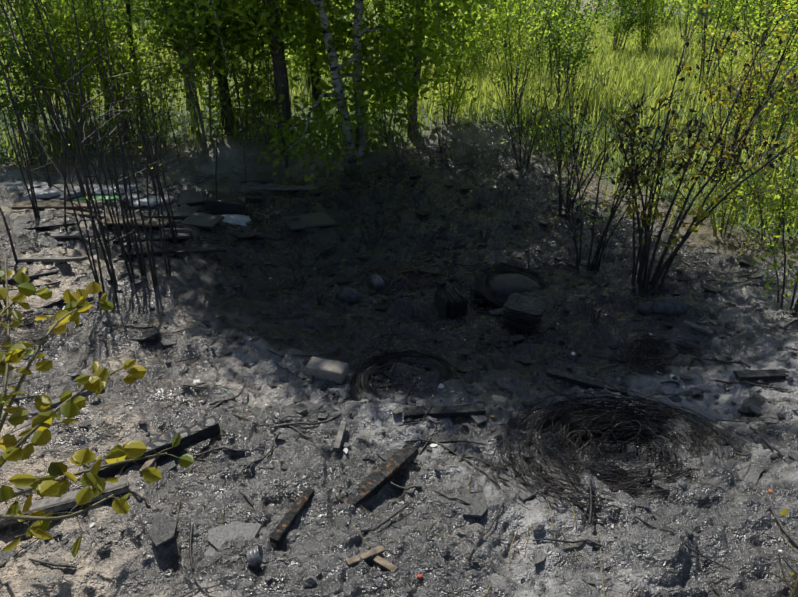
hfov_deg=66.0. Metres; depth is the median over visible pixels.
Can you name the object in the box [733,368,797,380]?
plank
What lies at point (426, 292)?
dark charred slabs
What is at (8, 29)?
tree
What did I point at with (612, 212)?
burnt bush
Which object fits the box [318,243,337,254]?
burnt board
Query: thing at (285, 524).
plank
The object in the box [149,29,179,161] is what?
burnt sapling
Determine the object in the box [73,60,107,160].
burnt sapling
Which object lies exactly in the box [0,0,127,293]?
burnt sapling
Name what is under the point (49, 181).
burnt sapling
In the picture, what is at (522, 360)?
dark char flakes
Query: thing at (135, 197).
rubbish bag
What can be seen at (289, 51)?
sapling
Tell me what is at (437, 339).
dark cinders
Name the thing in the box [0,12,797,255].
grass field
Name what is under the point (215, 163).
burnt sapling
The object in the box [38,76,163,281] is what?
burnt sapling
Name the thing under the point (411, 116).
tree
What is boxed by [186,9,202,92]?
tree
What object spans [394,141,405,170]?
burnt stub
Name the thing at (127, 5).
tree
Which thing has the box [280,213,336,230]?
slab
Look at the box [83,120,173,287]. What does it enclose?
burnt sapling
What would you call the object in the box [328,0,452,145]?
sapling
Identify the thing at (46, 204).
pale board
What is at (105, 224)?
burnt sapling
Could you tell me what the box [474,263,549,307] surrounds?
burnt tyre
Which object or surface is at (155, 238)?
burnt board
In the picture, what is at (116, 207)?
burnt sapling
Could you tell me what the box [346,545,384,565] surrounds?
wood
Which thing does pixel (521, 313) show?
charred block
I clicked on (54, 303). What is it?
burnt board
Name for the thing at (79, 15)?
sapling
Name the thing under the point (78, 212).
burnt board
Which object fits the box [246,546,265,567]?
tin can
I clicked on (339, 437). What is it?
wood
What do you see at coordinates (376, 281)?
stone
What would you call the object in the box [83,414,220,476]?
charred timber
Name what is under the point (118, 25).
sapling
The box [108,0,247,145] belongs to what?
sapling
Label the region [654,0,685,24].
sapling
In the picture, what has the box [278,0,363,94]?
sapling
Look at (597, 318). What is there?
burnt stub
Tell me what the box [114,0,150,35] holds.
sapling
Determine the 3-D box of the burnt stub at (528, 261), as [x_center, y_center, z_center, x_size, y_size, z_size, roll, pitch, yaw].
[1.318,-0.417,6.233,0.039,0.262,0.216,-2,25,-4]
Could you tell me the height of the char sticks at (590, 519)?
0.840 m
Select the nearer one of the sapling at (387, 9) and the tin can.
the tin can
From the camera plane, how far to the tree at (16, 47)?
11.14 m
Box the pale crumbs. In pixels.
[8,237,770,535]
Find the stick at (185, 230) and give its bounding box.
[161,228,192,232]
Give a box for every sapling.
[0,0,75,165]
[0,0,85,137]
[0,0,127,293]
[0,46,59,218]
[0,57,14,134]
[0,86,51,187]
[0,207,17,263]
[0,228,11,308]
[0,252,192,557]
[5,0,108,153]
[7,0,123,284]
[21,22,103,123]
[27,37,87,231]
[31,0,169,138]
[37,0,117,75]
[37,0,179,276]
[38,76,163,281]
[42,99,83,197]
[70,3,198,150]
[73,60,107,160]
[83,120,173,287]
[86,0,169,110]
[87,39,146,252]
[94,87,136,301]
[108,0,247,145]
[110,80,189,243]
[113,60,170,191]
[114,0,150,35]
[123,0,144,35]
[136,0,303,130]
[136,89,189,275]
[144,0,172,39]
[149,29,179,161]
[186,124,234,199]
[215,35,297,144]
[238,124,253,184]
[249,1,285,87]
[262,0,316,74]
[274,79,297,167]
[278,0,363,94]
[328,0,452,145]
[364,0,432,68]
[380,1,415,47]
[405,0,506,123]
[410,0,468,67]
[436,0,517,72]
[448,0,471,53]
[449,0,516,63]
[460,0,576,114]
[490,0,531,54]
[507,0,615,80]
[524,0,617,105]
[594,0,658,55]
[596,0,612,18]
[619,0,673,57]
[621,0,667,29]
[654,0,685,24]
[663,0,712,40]
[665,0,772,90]
[676,0,709,25]
[697,0,797,168]
[708,0,725,25]
[709,0,746,26]
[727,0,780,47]
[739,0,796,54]
[753,0,797,128]
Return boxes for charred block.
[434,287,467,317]
[500,293,546,334]
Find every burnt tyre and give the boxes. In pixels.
[348,350,457,400]
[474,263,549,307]
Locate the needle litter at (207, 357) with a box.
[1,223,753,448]
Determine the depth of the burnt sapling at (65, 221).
5.17 m
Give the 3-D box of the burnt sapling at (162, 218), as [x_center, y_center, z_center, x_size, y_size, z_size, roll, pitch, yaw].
[-1.809,-0.835,4.730,0.399,1.513,0.608,-13,28,-25]
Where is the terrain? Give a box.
[0,12,797,596]
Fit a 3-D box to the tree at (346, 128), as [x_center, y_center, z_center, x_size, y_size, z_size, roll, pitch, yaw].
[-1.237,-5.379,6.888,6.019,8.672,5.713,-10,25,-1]
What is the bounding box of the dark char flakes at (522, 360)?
[173,158,743,451]
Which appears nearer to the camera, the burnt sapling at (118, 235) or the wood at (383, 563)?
the wood at (383, 563)
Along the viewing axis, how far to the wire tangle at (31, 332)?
3.96 m
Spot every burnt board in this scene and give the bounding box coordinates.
[0,270,58,283]
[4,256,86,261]
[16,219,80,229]
[41,293,88,308]
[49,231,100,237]
[58,208,121,218]
[106,234,168,242]
[121,249,174,256]
[143,212,190,217]
[175,247,226,254]
[253,232,283,240]
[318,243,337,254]
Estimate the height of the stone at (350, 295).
0.142 m
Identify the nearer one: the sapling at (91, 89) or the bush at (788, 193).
the bush at (788, 193)
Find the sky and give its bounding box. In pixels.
[5,0,789,12]
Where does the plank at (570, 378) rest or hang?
on the terrain
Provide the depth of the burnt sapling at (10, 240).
4.75 m
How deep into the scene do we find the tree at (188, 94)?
10.38 m
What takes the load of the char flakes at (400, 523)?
on the terrain
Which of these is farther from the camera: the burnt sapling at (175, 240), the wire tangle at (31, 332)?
the burnt sapling at (175, 240)
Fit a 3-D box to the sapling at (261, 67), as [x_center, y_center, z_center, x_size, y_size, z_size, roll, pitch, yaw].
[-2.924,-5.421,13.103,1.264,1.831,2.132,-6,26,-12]
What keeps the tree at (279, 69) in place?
on the terrain
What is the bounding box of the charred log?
[0,476,128,528]
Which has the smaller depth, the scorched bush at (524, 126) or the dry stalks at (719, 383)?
the dry stalks at (719, 383)
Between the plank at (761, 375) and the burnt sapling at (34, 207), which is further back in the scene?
the burnt sapling at (34, 207)
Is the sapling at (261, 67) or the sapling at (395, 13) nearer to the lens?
the sapling at (261, 67)
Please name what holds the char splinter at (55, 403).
on the terrain
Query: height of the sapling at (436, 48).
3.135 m
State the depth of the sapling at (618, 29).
16.32 m
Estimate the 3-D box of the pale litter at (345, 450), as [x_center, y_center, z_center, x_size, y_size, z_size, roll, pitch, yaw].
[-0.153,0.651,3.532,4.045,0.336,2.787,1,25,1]
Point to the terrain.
(738, 530)
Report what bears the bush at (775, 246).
on the terrain
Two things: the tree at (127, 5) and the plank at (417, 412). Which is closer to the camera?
the plank at (417, 412)
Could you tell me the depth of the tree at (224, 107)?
9.34 m
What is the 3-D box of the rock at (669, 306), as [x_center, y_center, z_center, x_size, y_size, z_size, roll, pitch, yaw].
[2.148,0.054,4.864,0.293,0.122,0.183,1,25,1]
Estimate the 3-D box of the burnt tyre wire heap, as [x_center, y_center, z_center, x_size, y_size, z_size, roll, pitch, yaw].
[1.119,0.764,3.061,1.435,0.185,1.020,-2,27,-13]
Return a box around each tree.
[0,0,42,66]
[0,11,45,95]
[19,0,124,118]
[45,0,148,109]
[70,0,187,127]
[93,0,574,156]
[113,0,383,152]
[133,3,267,109]
[144,0,522,189]
[164,1,265,129]
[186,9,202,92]
[294,2,380,116]
[407,0,482,137]
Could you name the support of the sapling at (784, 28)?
on the terrain
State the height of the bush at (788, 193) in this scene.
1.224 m
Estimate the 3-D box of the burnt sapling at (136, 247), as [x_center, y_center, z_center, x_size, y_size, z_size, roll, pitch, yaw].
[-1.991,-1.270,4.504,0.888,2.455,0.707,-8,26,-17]
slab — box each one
[158,231,190,238]
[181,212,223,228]
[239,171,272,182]
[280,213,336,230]
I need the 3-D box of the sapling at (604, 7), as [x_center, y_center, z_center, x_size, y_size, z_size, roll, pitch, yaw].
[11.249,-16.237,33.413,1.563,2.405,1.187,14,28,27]
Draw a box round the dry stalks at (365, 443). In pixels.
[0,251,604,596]
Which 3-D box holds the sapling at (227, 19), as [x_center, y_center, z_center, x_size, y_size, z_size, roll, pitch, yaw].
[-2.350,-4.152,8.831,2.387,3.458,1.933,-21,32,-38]
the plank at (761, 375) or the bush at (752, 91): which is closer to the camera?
the plank at (761, 375)
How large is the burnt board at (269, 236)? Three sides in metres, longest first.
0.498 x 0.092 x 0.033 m
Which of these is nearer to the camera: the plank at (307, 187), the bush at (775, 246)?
the bush at (775, 246)
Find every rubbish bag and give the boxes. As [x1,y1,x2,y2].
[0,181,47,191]
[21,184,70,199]
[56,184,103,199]
[72,195,118,200]
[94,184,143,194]
[116,192,146,202]
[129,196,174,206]
[220,214,251,225]
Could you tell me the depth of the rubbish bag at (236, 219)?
6.57 m
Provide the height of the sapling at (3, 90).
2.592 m
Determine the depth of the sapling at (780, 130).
7.55 m
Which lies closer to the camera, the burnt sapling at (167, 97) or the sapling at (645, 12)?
the burnt sapling at (167, 97)
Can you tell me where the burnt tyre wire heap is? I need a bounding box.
[490,389,755,532]
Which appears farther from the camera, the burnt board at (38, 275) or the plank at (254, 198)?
the plank at (254, 198)
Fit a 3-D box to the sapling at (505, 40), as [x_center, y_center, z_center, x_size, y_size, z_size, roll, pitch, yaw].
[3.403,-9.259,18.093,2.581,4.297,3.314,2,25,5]
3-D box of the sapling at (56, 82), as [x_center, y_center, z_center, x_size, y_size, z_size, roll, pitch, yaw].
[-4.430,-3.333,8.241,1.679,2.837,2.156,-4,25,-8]
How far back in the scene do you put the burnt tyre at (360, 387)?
3.94 m
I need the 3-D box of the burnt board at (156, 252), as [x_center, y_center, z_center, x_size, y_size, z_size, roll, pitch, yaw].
[-2.236,-0.413,5.553,0.499,0.032,0.073,-7,24,-27]
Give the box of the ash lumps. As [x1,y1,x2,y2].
[0,188,797,596]
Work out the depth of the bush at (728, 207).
6.20 m
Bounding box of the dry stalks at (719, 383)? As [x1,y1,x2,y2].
[559,247,797,551]
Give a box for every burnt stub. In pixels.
[315,288,325,305]
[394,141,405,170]
[433,106,448,152]
[465,131,476,168]
[479,225,491,242]
[497,181,512,202]
[525,243,530,268]
[589,295,603,323]
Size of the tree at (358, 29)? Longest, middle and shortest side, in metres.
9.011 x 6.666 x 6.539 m
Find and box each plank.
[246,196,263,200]
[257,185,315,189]
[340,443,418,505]
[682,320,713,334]
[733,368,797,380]
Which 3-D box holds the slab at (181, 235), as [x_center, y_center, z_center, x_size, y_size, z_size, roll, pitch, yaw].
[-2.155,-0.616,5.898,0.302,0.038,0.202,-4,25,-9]
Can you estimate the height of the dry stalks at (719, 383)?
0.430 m
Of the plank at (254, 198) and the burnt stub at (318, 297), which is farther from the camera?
the plank at (254, 198)
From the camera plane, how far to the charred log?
2.64 m
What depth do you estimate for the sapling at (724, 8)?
23.58 m
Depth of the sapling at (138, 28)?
27.97 m
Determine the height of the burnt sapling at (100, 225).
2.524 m
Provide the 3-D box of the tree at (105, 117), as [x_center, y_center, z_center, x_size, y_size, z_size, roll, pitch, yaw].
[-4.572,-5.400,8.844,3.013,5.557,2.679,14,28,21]
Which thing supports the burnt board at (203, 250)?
on the terrain
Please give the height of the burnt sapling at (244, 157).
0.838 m
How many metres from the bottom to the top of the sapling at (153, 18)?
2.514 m
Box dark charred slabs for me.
[170,175,721,372]
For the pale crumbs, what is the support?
on the terrain
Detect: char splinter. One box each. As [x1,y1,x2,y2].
[39,390,94,412]
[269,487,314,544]
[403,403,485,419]
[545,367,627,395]
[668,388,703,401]
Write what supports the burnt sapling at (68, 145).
on the terrain
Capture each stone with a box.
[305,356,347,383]
[338,288,359,303]
[369,274,384,289]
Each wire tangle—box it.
[0,307,74,354]
[611,330,700,375]
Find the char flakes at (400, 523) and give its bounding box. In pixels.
[0,191,797,596]
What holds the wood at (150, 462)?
on the terrain
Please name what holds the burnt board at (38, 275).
on the terrain
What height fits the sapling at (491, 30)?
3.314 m
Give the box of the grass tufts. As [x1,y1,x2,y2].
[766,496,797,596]
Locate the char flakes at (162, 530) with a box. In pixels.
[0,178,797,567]
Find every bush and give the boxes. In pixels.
[471,61,572,168]
[506,56,662,217]
[541,57,730,272]
[597,1,797,291]
[674,139,766,237]
[689,1,797,193]
[716,139,797,243]
[735,188,797,312]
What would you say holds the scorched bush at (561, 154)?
on the terrain
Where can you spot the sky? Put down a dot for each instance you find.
(584, 1)
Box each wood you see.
[139,456,158,473]
[333,421,346,450]
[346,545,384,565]
[373,555,397,571]
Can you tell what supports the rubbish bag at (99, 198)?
on the terrain
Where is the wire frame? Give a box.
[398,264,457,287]
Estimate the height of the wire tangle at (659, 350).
0.098 m
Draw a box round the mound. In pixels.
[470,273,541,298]
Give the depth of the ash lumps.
3.24 m
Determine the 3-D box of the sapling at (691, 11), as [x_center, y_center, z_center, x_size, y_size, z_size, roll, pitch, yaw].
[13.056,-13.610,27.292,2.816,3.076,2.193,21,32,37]
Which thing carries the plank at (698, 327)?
on the terrain
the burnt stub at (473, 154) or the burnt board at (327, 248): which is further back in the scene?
the burnt stub at (473, 154)
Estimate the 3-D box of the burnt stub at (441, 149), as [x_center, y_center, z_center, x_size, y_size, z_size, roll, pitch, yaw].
[0.621,-2.441,8.893,0.253,0.751,0.341,-1,25,-2]
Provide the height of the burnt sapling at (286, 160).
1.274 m
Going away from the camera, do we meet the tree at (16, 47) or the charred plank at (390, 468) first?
the charred plank at (390, 468)
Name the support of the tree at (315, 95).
on the terrain
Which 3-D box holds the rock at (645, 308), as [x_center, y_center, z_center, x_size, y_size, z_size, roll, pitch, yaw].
[2.021,0.077,4.957,0.166,0.087,0.141,1,25,1]
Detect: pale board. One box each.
[11,200,105,208]
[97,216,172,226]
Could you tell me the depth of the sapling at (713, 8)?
26.44 m
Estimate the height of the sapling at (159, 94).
1.994 m
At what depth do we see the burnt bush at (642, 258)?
4.98 m
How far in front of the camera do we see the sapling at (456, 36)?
17.38 m
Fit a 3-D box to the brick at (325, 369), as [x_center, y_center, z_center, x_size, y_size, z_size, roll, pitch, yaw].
[-0.457,0.454,3.895,0.248,0.090,0.123,9,32,13]
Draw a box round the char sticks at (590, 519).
[0,173,797,596]
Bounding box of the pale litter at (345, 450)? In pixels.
[52,302,781,596]
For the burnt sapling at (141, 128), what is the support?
on the terrain
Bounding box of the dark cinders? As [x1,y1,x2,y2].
[195,163,749,447]
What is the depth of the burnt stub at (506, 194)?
7.83 m
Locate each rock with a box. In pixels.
[638,301,653,314]
[652,297,687,314]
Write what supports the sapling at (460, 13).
on the terrain
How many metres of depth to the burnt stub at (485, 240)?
6.86 m
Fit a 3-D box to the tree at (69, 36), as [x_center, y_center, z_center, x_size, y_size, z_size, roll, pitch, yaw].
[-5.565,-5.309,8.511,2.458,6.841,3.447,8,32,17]

